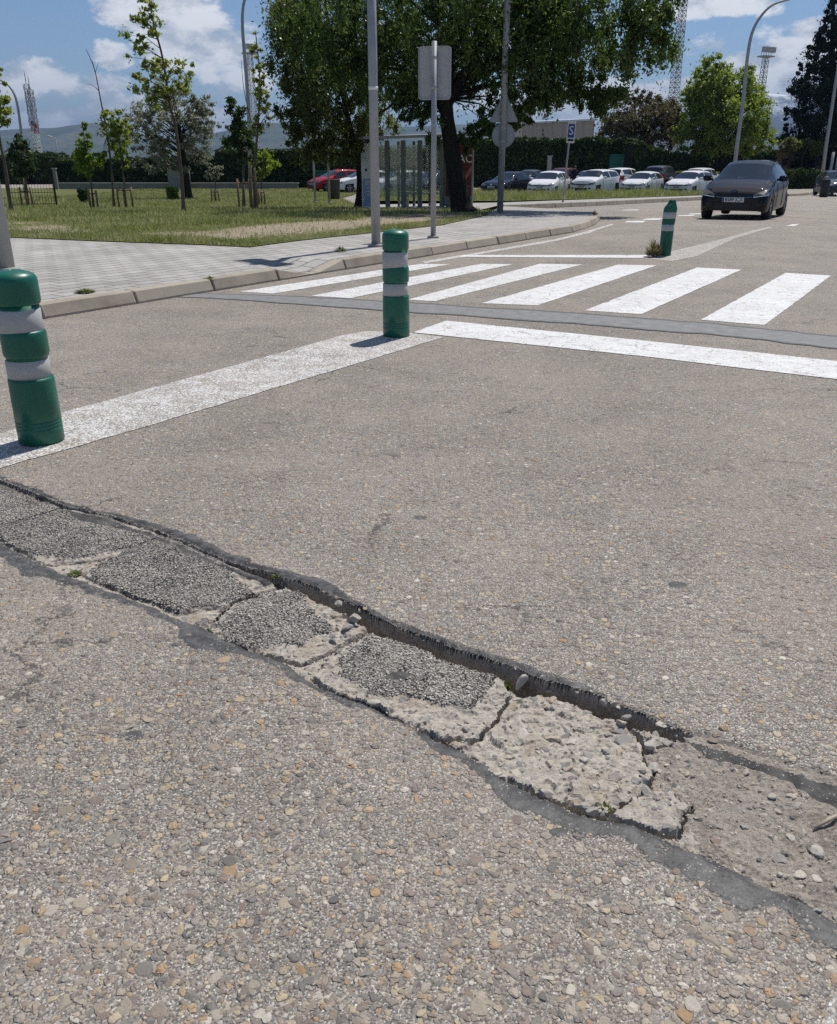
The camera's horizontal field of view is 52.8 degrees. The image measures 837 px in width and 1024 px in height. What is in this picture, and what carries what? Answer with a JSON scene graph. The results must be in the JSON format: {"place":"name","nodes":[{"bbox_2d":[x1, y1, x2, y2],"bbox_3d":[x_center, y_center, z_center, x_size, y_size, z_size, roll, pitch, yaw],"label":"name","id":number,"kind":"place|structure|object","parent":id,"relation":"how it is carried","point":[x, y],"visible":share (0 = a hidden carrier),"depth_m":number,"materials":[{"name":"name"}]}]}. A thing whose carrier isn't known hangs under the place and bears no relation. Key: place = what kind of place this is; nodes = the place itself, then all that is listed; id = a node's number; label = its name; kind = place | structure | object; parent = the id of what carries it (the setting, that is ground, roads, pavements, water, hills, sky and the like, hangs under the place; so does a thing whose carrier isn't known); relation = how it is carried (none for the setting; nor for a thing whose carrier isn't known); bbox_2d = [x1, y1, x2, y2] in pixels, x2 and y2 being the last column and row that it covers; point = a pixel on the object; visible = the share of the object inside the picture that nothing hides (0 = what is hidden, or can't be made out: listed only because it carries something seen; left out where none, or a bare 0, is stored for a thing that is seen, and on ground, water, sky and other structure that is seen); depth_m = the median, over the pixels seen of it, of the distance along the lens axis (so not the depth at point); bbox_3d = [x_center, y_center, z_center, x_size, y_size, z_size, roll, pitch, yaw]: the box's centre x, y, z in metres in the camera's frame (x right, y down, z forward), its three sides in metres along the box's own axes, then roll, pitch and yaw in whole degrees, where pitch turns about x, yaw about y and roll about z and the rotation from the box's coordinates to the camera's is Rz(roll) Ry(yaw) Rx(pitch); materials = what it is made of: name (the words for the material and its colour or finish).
{"place":"outdoors","nodes":[
{"label":"outdoors","id":0,"kind":"place"},
{"bbox_2d":[241,43,259,148],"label":"floodlight mast","id":1,"kind":"object","parent":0,"point":[250,74],"visible":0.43,"depth_m":133.95,"materials":[{"name":"metal"}]},
{"bbox_2d":[10,206,592,301],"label":"pavement","id":2,"kind":"structure","parent":0,"point":[60,269],"depth_m":11.17,"materials":[{"name":"tile"}]},
{"bbox_2d":[0,184,19,270],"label":"sign post","id":3,"kind":"object","parent":2,"relation":"on","point":[6,258],"visible":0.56,"depth_m":9.24,"materials":[{"name":"metal"}]},
{"bbox_2d":[235,258,332,272],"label":"pavement ramp","id":4,"kind":"structure","parent":2,"relation":"on","point":[299,265],"depth_m":10.35,"materials":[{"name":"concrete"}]},
{"bbox_2d":[367,0,381,246],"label":"lamp post","id":5,"kind":"object","parent":2,"relation":"on","point":[373,118],"visible":0.92,"depth_m":11.48,"materials":[{"name":"metal"}]},
{"bbox_2d":[418,41,450,237],"bbox_3d":[0.233,-5.691,13.014,0.500,2.780,0.180,5,23,11],"label":"sign post","id":6,"kind":"object","parent":2,"relation":"on","point":[434,72],"visible":1,"depth_m":12.74,"materials":[{"name":"metal"}]},
{"bbox_2d":[490,0,517,212],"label":"lamp column","id":7,"kind":"structure","parent":2,"relation":"on","point":[503,134],"depth_m":21.75,"materials":[{"name":"metal"}]},
{"bbox_2d":[1,187,702,246],"bbox_3d":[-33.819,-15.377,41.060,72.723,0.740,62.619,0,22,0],"label":"lawn","id":8,"kind":"structure","parent":0,"point":[339,225],"depth_m":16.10,"materials":[{"name":"plant"}]},
{"bbox_2d":[0,67,14,210],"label":"young tree","id":9,"kind":"object","parent":8,"relation":"on","point":[5,99],"visible":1,"depth_m":24.00,"materials":[{"name":"green plant"}]},
{"bbox_2d":[0,80,24,188],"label":"street lamp","id":10,"kind":"object","parent":8,"relation":"on","point":[18,112],"visible":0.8,"depth_m":63.33,"materials":[{"name":"metal"}]},
{"bbox_2d":[4,133,40,204],"bbox_3d":[-14.409,-12.392,30.568,1.350,2.538,1.255,0,22,0],"label":"young tree","id":11,"kind":"object","parent":8,"relation":"on","point":[19,145],"visible":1,"depth_m":30.27,"materials":[{"name":"green plant"}]},
{"bbox_2d":[3,170,57,204],"bbox_3d":[-14.288,-11.926,31.049,1.680,1.280,0.070,-7,23,-17],"label":"fence","id":12,"kind":"object","parent":8,"relation":"on","point":[53,187],"visible":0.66,"depth_m":31.09,"materials":[{"name":"metal"}]},
{"bbox_2d":[70,121,103,207],"bbox_3d":[-11.249,-11.769,28.645,1.107,2.784,1.143,-9,24,-20],"label":"young tree","id":13,"kind":"object","parent":8,"relation":"on","point":[81,151],"visible":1,"depth_m":28.43,"materials":[{"name":"green plant"}]},
{"bbox_2d":[86,50,134,206],"bbox_3d":[-10.356,-12.960,28.702,1.297,4.962,1.038,-14,26,-31],"label":"young tree","id":14,"kind":"object","parent":8,"relation":"on","point":[104,114],"visible":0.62,"depth_m":28.70,"materials":[{"name":"green plant"}]},
{"bbox_2d":[50,155,175,182],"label":"hedge","id":15,"kind":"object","parent":8,"relation":"on","point":[65,172],"depth_m":68.02,"materials":[{"name":"green plant"}]},
{"bbox_2d":[106,109,130,206],"bbox_3d":[-10.071,-11.963,28.649,0.804,3.139,0.706,0,22,0],"label":"young tree","id":16,"kind":"object","parent":8,"relation":"on","point":[117,128],"visible":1,"depth_m":28.32,"materials":[{"name":"green plant"}]},
{"bbox_2d":[118,0,195,210],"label":"young tree","id":17,"kind":"object","parent":8,"relation":"on","point":[155,67],"visible":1,"depth_m":22.51,"materials":[{"name":"green plant"}]},
{"bbox_2d":[119,75,224,198],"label":"grey green tree","id":18,"kind":"object","parent":8,"relation":"on","point":[193,123],"visible":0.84,"depth_m":41.63,"materials":[{"name":"green plant"}]},
{"bbox_2d":[165,185,178,199],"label":"bush","id":19,"kind":"object","parent":8,"relation":"on","point":[172,192],"visible":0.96,"depth_m":41.01,"materials":[{"name":"green plant"}]},
{"bbox_2d":[58,183,298,188],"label":"wall","id":20,"kind":"structure","parent":8,"relation":"on","point":[164,185],"depth_m":67.04,"materials":[{"name":"concrete"}]},
{"bbox_2d":[167,166,190,188],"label":"wall","id":21,"kind":"structure","parent":8,"relation":"on","point":[173,178],"depth_m":65.89,"materials":[{"name":"concrete"}]},
{"bbox_2d":[203,162,223,199],"bbox_3d":[-8.983,-14.562,37.232,0.782,1.682,0.807,-20,30,-39],"label":"sapling","id":22,"kind":"object","parent":8,"relation":"on","point":[216,176],"visible":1,"depth_m":37.04,"materials":[{"name":"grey plant"}]},
{"bbox_2d":[219,95,259,206],"bbox_3d":[-6.122,-12.317,28.957,1.344,3.581,1.244,0,22,0],"label":"young tree","id":23,"kind":"object","parent":8,"relation":"on","point":[239,130],"visible":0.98,"depth_m":28.60,"materials":[{"name":"green plant"}]},
{"bbox_2d":[236,179,250,207],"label":"tree stakes","id":24,"kind":"object","parent":8,"relation":"on","point":[242,182],"visible":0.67,"depth_m":28.53,"materials":[{"name":"brown wood"}]},
{"bbox_2d":[241,0,252,192],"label":"street lamp","id":25,"kind":"object","parent":8,"relation":"on","point":[245,67],"visible":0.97,"depth_m":55.14,"materials":[{"name":"metal"}]},
{"bbox_2d":[248,168,257,208],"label":"tree stakes","id":26,"kind":"object","parent":8,"relation":"on","point":[250,185],"visible":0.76,"depth_m":25.22,"materials":[{"name":"brown wood"}]},
{"bbox_2d":[241,30,275,207],"bbox_3d":[-4.690,-11.501,25.026,0.915,4.898,0.718,0,22,0],"label":"young tree","id":27,"kind":"object","parent":8,"relation":"on","point":[260,92],"visible":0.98,"depth_m":24.71,"materials":[{"name":"green plant"}]},
{"bbox_2d":[248,147,281,199],"bbox_3d":[-6.740,-14.857,37.188,1.258,2.269,1.171,18,28,36],"label":"sapling","id":28,"kind":"object","parent":8,"relation":"on","point":[269,165],"visible":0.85,"depth_m":37.01,"materials":[{"name":"green plant"}]},
{"bbox_2d":[213,146,355,187],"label":"hedge","id":29,"kind":"object","parent":8,"relation":"on","point":[231,165],"visible":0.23,"depth_m":68.83,"materials":[{"name":"green plant"}]},
{"bbox_2d":[251,0,404,207],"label":"broadleaf tree","id":30,"kind":"object","parent":8,"relation":"on","point":[305,110],"visible":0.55,"depth_m":27.30,"materials":[{"name":"green plant"}]},
{"bbox_2d":[326,175,339,198],"bbox_3d":[-3.403,-12.935,33.728,0.560,1.000,0.560,0,22,0],"label":"litter bin","id":31,"kind":"object","parent":8,"relation":"on","point":[335,188],"visible":0.77,"depth_m":33.54,"materials":[{"name":"metal"}]},
{"bbox_2d":[258,0,689,211],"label":"broadleaf tree","id":32,"kind":"object","parent":8,"relation":"on","point":[536,34],"visible":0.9,"depth_m":22.21,"materials":[{"name":"green plant"}]},
{"bbox_2d":[0,122,783,158],"bbox_3d":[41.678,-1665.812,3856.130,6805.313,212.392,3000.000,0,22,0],"label":"hills","id":33,"kind":"structure","parent":0,"point":[64,136],"depth_m":3468.06,"materials":[{"name":"plant"}]},
{"bbox_2d":[0,184,836,1023],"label":"road","id":34,"kind":"structure","parent":0,"point":[198,824],"depth_m":2.28,"materials":[{"name":"grey asphalt"}]},
{"bbox_2d":[0,331,441,467],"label":"line","id":35,"kind":"object","parent":34,"relation":"on","point":[116,416],"visible":0.93,"depth_m":4.88,"materials":[{"name":"paint"}]},
{"bbox_2d":[0,269,64,445],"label":"bollard","id":36,"kind":"object","parent":35,"relation":"on","point":[31,382],"visible":1,"depth_m":3.79,"materials":[{"name":"green plastic"}]},
{"bbox_2d":[382,229,409,337],"bbox_3d":[-0.169,-1.707,6.297,0.203,0.773,0.203,-15,27,-32],"label":"bollard","id":37,"kind":"object","parent":35,"relation":"on","point":[395,272],"visible":1,"depth_m":6.23,"materials":[{"name":"green plastic"}]},
{"bbox_2d":[307,169,355,191],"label":"parked car","id":38,"kind":"object","parent":34,"relation":"on","point":[321,182],"visible":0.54,"depth_m":60.52,"materials":[{"name":"paint"}]},
{"bbox_2d":[240,264,448,293],"bbox_3d":[-0.700,-2.754,9.848,0.392,0.001,3.385,15,27,33],"label":"crosswalk stripe","id":39,"kind":"object","parent":34,"relation":"on","point":[305,284],"visible":0.83,"depth_m":9.42,"materials":[{"name":"paint"}]},
{"bbox_2d":[340,172,356,192],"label":"parked car","id":40,"kind":"object","parent":34,"relation":"on","point":[348,184],"visible":0.34,"depth_m":58.47,"materials":[{"name":"paint"}]},
{"bbox_2d":[312,264,511,297],"bbox_3d":[0.095,-2.696,9.707,0.434,0.001,3.647,14,26,30],"label":"crosswalk stripe","id":41,"kind":"object","parent":34,"relation":"on","point":[367,289],"visible":0.87,"depth_m":9.58,"materials":[{"name":"paint"}]},
{"bbox_2d":[39,192,818,318],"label":"kerb","id":42,"kind":"structure","parent":34,"relation":"on","point":[80,304],"depth_m":9.51,"materials":[{"name":"concrete"}]},
{"bbox_2d":[409,264,581,300],"bbox_3d":[0.945,-2.667,9.638,0.516,0.001,3.836,13,26,28],"label":"crosswalk stripe","id":43,"kind":"object","parent":34,"relation":"on","point":[519,274],"visible":1,"depth_m":9.50,"materials":[{"name":"paint"}]},
{"bbox_2d":[481,171,530,191],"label":"parked car","id":44,"kind":"object","parent":34,"relation":"on","point":[516,180],"visible":0.58,"depth_m":54.15,"materials":[{"name":"paint"}]},
{"bbox_2d":[180,293,836,348],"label":"sealed joint","id":45,"kind":"object","parent":34,"relation":"on","point":[794,337],"visible":0.94,"depth_m":7.15,"materials":[{"name":"asphalt"}]},
{"bbox_2d":[422,224,613,262],"bbox_3d":[2.449,-4.911,15.134,0.567,0.046,9.790,11,25,25],"label":"edge line","id":46,"kind":"object","parent":34,"relation":"on","point":[512,247],"visible":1,"depth_m":13.42,"materials":[{"name":"paint"}]},
{"bbox_2d":[527,171,569,191],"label":"parked car","id":47,"kind":"object","parent":34,"relation":"on","point":[548,179],"visible":0.83,"depth_m":53.35,"materials":[{"name":"paint"}]},
{"bbox_2d":[460,255,646,257],"bbox_3d":[1.942,-3.634,11.978,2.730,0.001,0.417,0,22,0],"label":"stop line","id":48,"kind":"object","parent":34,"relation":"on","point":[612,256],"visible":1,"depth_m":11.96,"materials":[{"name":"paint"}]},
{"bbox_2d":[484,265,655,304],"bbox_3d":[1.846,-2.581,9.430,0.511,0.001,4.036,13,26,28],"label":"crosswalk stripe","id":49,"kind":"object","parent":34,"relation":"on","point":[548,292],"visible":1,"depth_m":9.03,"materials":[{"name":"paint"}]},
{"bbox_2d":[570,169,619,190],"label":"parked car","id":50,"kind":"object","parent":34,"relation":"on","point":[603,179],"visible":0.81,"depth_m":54.44,"materials":[{"name":"paint"}]},
{"bbox_2d":[608,154,624,168],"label":"container","id":51,"kind":"object","parent":34,"relation":"on","point":[616,160],"visible":0.38,"depth_m":70.63,"materials":[{"name":"metal"}]},
{"bbox_2d":[608,168,636,186],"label":"parked car","id":52,"kind":"object","parent":34,"relation":"on","point":[625,172],"visible":0.24,"depth_m":61.64,"materials":[{"name":"paint"}]},
{"bbox_2d":[415,321,836,378],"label":"stop line","id":53,"kind":"object","parent":34,"relation":"on","point":[773,362],"visible":1,"depth_m":5.99,"materials":[{"name":"paint"}]},
{"bbox_2d":[620,171,663,189],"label":"parked car","id":54,"kind":"object","parent":34,"relation":"on","point":[646,179],"visible":0.81,"depth_m":55.87,"materials":[{"name":"paint"}]},
{"bbox_2d":[644,165,679,188],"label":"parked car","id":55,"kind":"object","parent":34,"relation":"on","point":[666,172],"visible":0.3,"depth_m":61.60,"materials":[{"name":"paint"}]},
{"bbox_2d":[586,268,739,313],"bbox_3d":[2.741,-2.414,9.024,0.534,0.001,4.014,13,26,29],"label":"crosswalk stripe","id":56,"kind":"object","parent":34,"relation":"on","point":[647,298],"visible":1,"depth_m":8.68,"materials":[{"name":"paint"}]},
{"bbox_2d":[664,170,713,195],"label":"parked car","id":57,"kind":"object","parent":34,"relation":"on","point":[690,180],"visible":0.74,"depth_m":52.98,"materials":[{"name":"paint"}]},
{"bbox_2d":[645,227,772,260],"bbox_3d":[5.456,-4.711,14.617,0.557,0.021,8.034,14,26,30],"label":"faded centre line","id":58,"kind":"object","parent":34,"relation":"on","point":[690,252],"visible":0.98,"depth_m":12.95,"materials":[{"name":"paint"}]},
{"bbox_2d":[644,237,664,256],"bbox_3d":[3.322,-3.729,11.875,0.294,0.284,0.288,0,22,0],"label":"weed","id":59,"kind":"object","parent":58,"relation":"on","point":[654,250],"visible":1,"depth_m":11.83,"materials":[{"name":"plant"}]},
{"bbox_2d":[660,200,676,255],"bbox_3d":[3.546,-4.041,11.988,0.174,0.745,0.170,-10,24,-22],"label":"bollard","id":60,"kind":"object","parent":58,"relation":"on","point":[668,221],"visible":0.95,"depth_m":11.93,"materials":[{"name":"green plastic"}]},
{"bbox_2d":[701,160,788,218],"bbox_3d":[8.836,-8.668,22.596,2.112,1.434,4.107,12,25,27],"label":"hatchback","id":61,"kind":"object","parent":34,"relation":"on","point":[761,186],"visible":0.99,"depth_m":21.42,"materials":[{"name":"paint"}]},
{"bbox_2d":[733,0,788,161],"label":"street lamp","id":62,"kind":"object","parent":34,"relation":"on","point":[744,88],"visible":0.98,"depth_m":58.95,"materials":[{"name":"metal"}]},
{"bbox_2d":[751,46,776,149],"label":"floodlight mast","id":63,"kind":"object","parent":34,"relation":"on","point":[766,49],"visible":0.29,"depth_m":132.79,"materials":[{"name":"metal"}]},
{"bbox_2d":[701,273,830,324],"bbox_3d":[3.622,-2.204,8.516,0.518,0.001,3.900,13,26,29],"label":"crosswalk stripe","id":64,"kind":"object","parent":34,"relation":"on","point":[766,303],"visible":1,"depth_m":8.10,"materials":[{"name":"paint"}]},
{"bbox_2d":[767,149,803,168],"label":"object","id":65,"kind":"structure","parent":34,"relation":"on","point":[780,154],"depth_m":84.77,"materials":[{"name":"green plant"}]},
{"bbox_2d":[813,170,836,194],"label":"distant car","id":66,"kind":"object","parent":34,"relation":"on","point":[832,174],"visible":0.66,"depth_m":51.70,"materials":[{"name":"paint"}]},
{"bbox_2d":[819,176,830,196],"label":"bin","id":67,"kind":"object","parent":34,"relation":"on","point":[825,185],"visible":0.9,"depth_m":48.37,"materials":[{"name":"plastic"}]},
{"bbox_2d":[821,68,836,170],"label":"street lamp","id":68,"kind":"object","parent":34,"relation":"on","point":[828,127],"visible":0.93,"depth_m":70.83,"materials":[{"name":"metal"}]},
{"bbox_2d":[822,992,836,1023],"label":"painted edge patch","id":69,"kind":"object","parent":34,"relation":"on","point":[830,1016],"visible":1,"depth_m":1.30,"materials":[{"name":"paint"}]},
{"bbox_2d":[0,0,836,139],"label":"sky","id":70,"kind":"structure","parent":0,"point":[48,40],"materials":[{"name":"blue"}]},
{"bbox_2d":[380,195,701,209],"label":"pavement","id":71,"kind":"structure","parent":0,"point":[475,205],"depth_m":31.83,"materials":[{"name":"concrete"}]},
{"bbox_2d":[361,143,370,208],"bbox_3d":[-1.716,-11.283,28.323,0.420,2.040,0.158,-3,23,-8],"label":"information totem","id":72,"kind":"object","parent":71,"relation":"on","point":[366,189],"visible":0.53,"depth_m":28.26,"materials":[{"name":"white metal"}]},
{"bbox_2d":[359,133,473,207],"bbox_3d":[0.218,-11.480,28.343,3.976,2.390,1.950,6,23,14],"label":"bus shelter","id":73,"kind":"object","parent":71,"relation":"on","point":[404,172],"visible":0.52,"depth_m":28.02,"materials":[{"name":"glass"}]},
{"bbox_2d":[562,121,575,201],"bbox_3d":[5.599,-13.003,31.328,0.350,2.792,0.098,7,24,17],"label":"sign post","id":74,"kind":"object","parent":71,"relation":"on","point":[571,132],"visible":0.98,"depth_m":31.00,"materials":[{"name":"metal"}]},
{"bbox_2d":[515,118,597,139],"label":"building","id":75,"kind":"structure","parent":0,"point":[559,128],"depth_m":102.05,"materials":[{"name":"concrete"}]},
{"bbox_2d":[663,0,687,150],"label":"lattice tower","id":76,"kind":"structure","parent":0,"point":[683,36],"depth_m":115.05,"materials":[{"name":"metal"}]},
{"bbox_2d":[655,93,824,146],"bbox_3d":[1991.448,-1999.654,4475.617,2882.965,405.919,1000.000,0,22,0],"label":"snowy mountain","id":77,"kind":"structure","parent":0,"point":[777,122],"depth_m":4332.96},
{"bbox_3d":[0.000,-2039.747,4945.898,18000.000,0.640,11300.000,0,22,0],"label":"ground","id":78,"kind":"structure","parent":0,"visible":0},
{"bbox_2d":[23,71,38,151],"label":"radio mast","id":79,"kind":"object","parent":78,"relation":"on","point":[28,110],"visible":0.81,"depth_m":343.32,"materials":[{"name":"white metal"}]},
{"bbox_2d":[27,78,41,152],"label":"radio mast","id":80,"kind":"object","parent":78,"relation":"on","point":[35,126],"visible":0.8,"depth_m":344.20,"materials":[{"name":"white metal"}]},
{"bbox_2d":[0,150,74,183],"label":"hedge","id":81,"kind":"object","parent":78,"relation":"on","point":[44,164],"visible":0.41,"depth_m":84.20,"materials":[{"name":"green plant"}]},
{"bbox_2d":[171,155,216,182],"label":"hedge","id":82,"kind":"object","parent":78,"relation":"on","point":[197,175],"visible":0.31,"depth_m":69.29,"materials":[{"name":"green plant"}]},
{"bbox_2d":[0,479,836,924],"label":"trench bed","id":83,"kind":"object","parent":78,"relation":"on","point":[750,809],"visible":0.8,"depth_m":1.81,"materials":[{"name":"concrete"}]},
{"bbox_2d":[0,488,59,525],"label":"broken slab","id":84,"kind":"structure","parent":83,"relation":"on","point":[14,507],"depth_m":3.23,"materials":[{"name":"concrete"}]},
{"bbox_2d":[0,509,157,566],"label":"broken slab","id":85,"kind":"structure","parent":83,"relation":"on","point":[64,537],"depth_m":2.96,"materials":[{"name":"asphalt"}]},
{"bbox_2d":[74,537,277,615],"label":"broken slab","id":86,"kind":"structure","parent":83,"relation":"on","point":[166,575],"depth_m":2.68,"materials":[{"name":"asphalt"}]},
{"bbox_2d":[207,588,367,667],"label":"broken slab","id":87,"kind":"structure","parent":83,"relation":"on","point":[286,626],"depth_m":2.40,"materials":[{"name":"asphalt"}]},
{"bbox_2d":[313,633,511,745],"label":"broken slab","id":88,"kind":"structure","parent":83,"relation":"on","point":[427,693],"depth_m":2.12,"materials":[{"name":"asphalt"}]},
{"bbox_2d":[447,695,654,820],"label":"broken slab","id":89,"kind":"structure","parent":83,"relation":"on","point":[572,758],"depth_m":1.89,"materials":[{"name":"concrete"}]},
{"bbox_2d":[605,788,694,840],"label":"broken slab","id":90,"kind":"structure","parent":83,"relation":"on","point":[663,813],"depth_m":1.71,"materials":[{"name":"concrete"}]},
{"bbox_2d":[632,729,677,754],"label":"broken slab","id":91,"kind":"structure","parent":83,"relation":"on","point":[642,737],"depth_m":1.96,"materials":[{"name":"concrete"}]},
{"bbox_2d":[770,852,787,863],"bbox_3d":[0.689,0.664,1.613,0.032,0.021,0.030,-1,28,-12],"label":"loose stone","id":92,"kind":"object","parent":83,"relation":"on","point":[777,857],"visible":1,"depth_m":1.61,"materials":[{"name":"stone"}]},
{"bbox_2d":[809,845,824,858],"bbox_3d":[0.772,0.657,1.631,0.028,0.018,0.030,27,31,37],"label":"loose stone","id":93,"kind":"object","parent":83,"relation":"on","point":[816,851],"visible":1,"depth_m":1.62,"materials":[{"name":"stone"}]},
{"bbox_2d":[425,135,639,186],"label":"hedge","id":94,"kind":"object","parent":78,"relation":"on","point":[525,152],"visible":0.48,"depth_m":71.34,"materials":[{"name":"green plant"}]},
{"bbox_2d":[595,88,685,150],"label":"broadleaf tree","id":95,"kind":"object","parent":78,"relation":"on","point":[642,125],"visible":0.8,"depth_m":75.20,"materials":[{"name":"green plant"}]},
{"bbox_2d":[622,140,710,171],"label":"hedge","id":96,"kind":"object","parent":78,"relation":"on","point":[640,156],"visible":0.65,"depth_m":70.38,"materials":[{"name":"green plant"}]},
{"bbox_2d":[668,50,781,173],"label":"broadleaf tree","id":97,"kind":"object","parent":78,"relation":"on","point":[716,91],"visible":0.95,"depth_m":71.29,"materials":[{"name":"green plant"}]},
{"bbox_2d":[706,147,777,171],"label":"hedge","id":98,"kind":"object","parent":78,"relation":"on","point":[768,155],"visible":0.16,"depth_m":78.99,"materials":[{"name":"green plant"}]},
{"bbox_2d":[784,167,825,188],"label":"hedge","id":99,"kind":"object","parent":78,"relation":"on","point":[801,178],"visible":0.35,"depth_m":68.12,"materials":[{"name":"green plant"}]},
{"bbox_2d":[774,0,836,169],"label":"conifer","id":100,"kind":"object","parent":78,"relation":"on","point":[802,90],"visible":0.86,"depth_m":78.32,"materials":[{"name":"green plant"}]},
{"label":"right verge","id":101,"kind":"structure","parent":0,"visible":0},
{"bbox_2d":[778,136,802,168],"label":"clipped tree","id":102,"kind":"object","parent":101,"relation":"on","point":[792,143],"visible":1,"depth_m":73.21,"materials":[{"name":"green plant"}]},
{"bbox_2d":[793,139,815,166],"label":"clipped tree","id":103,"kind":"object","parent":101,"relation":"on","point":[806,145],"visible":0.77,"depth_m":76.71,"materials":[{"name":"green plant"}]},
{"bbox_2d":[808,139,823,169],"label":"clipped tree","id":104,"kind":"object","parent":101,"relation":"on","point":[818,148],"visible":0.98,"depth_m":76.89,"materials":[{"name":"green plant"}]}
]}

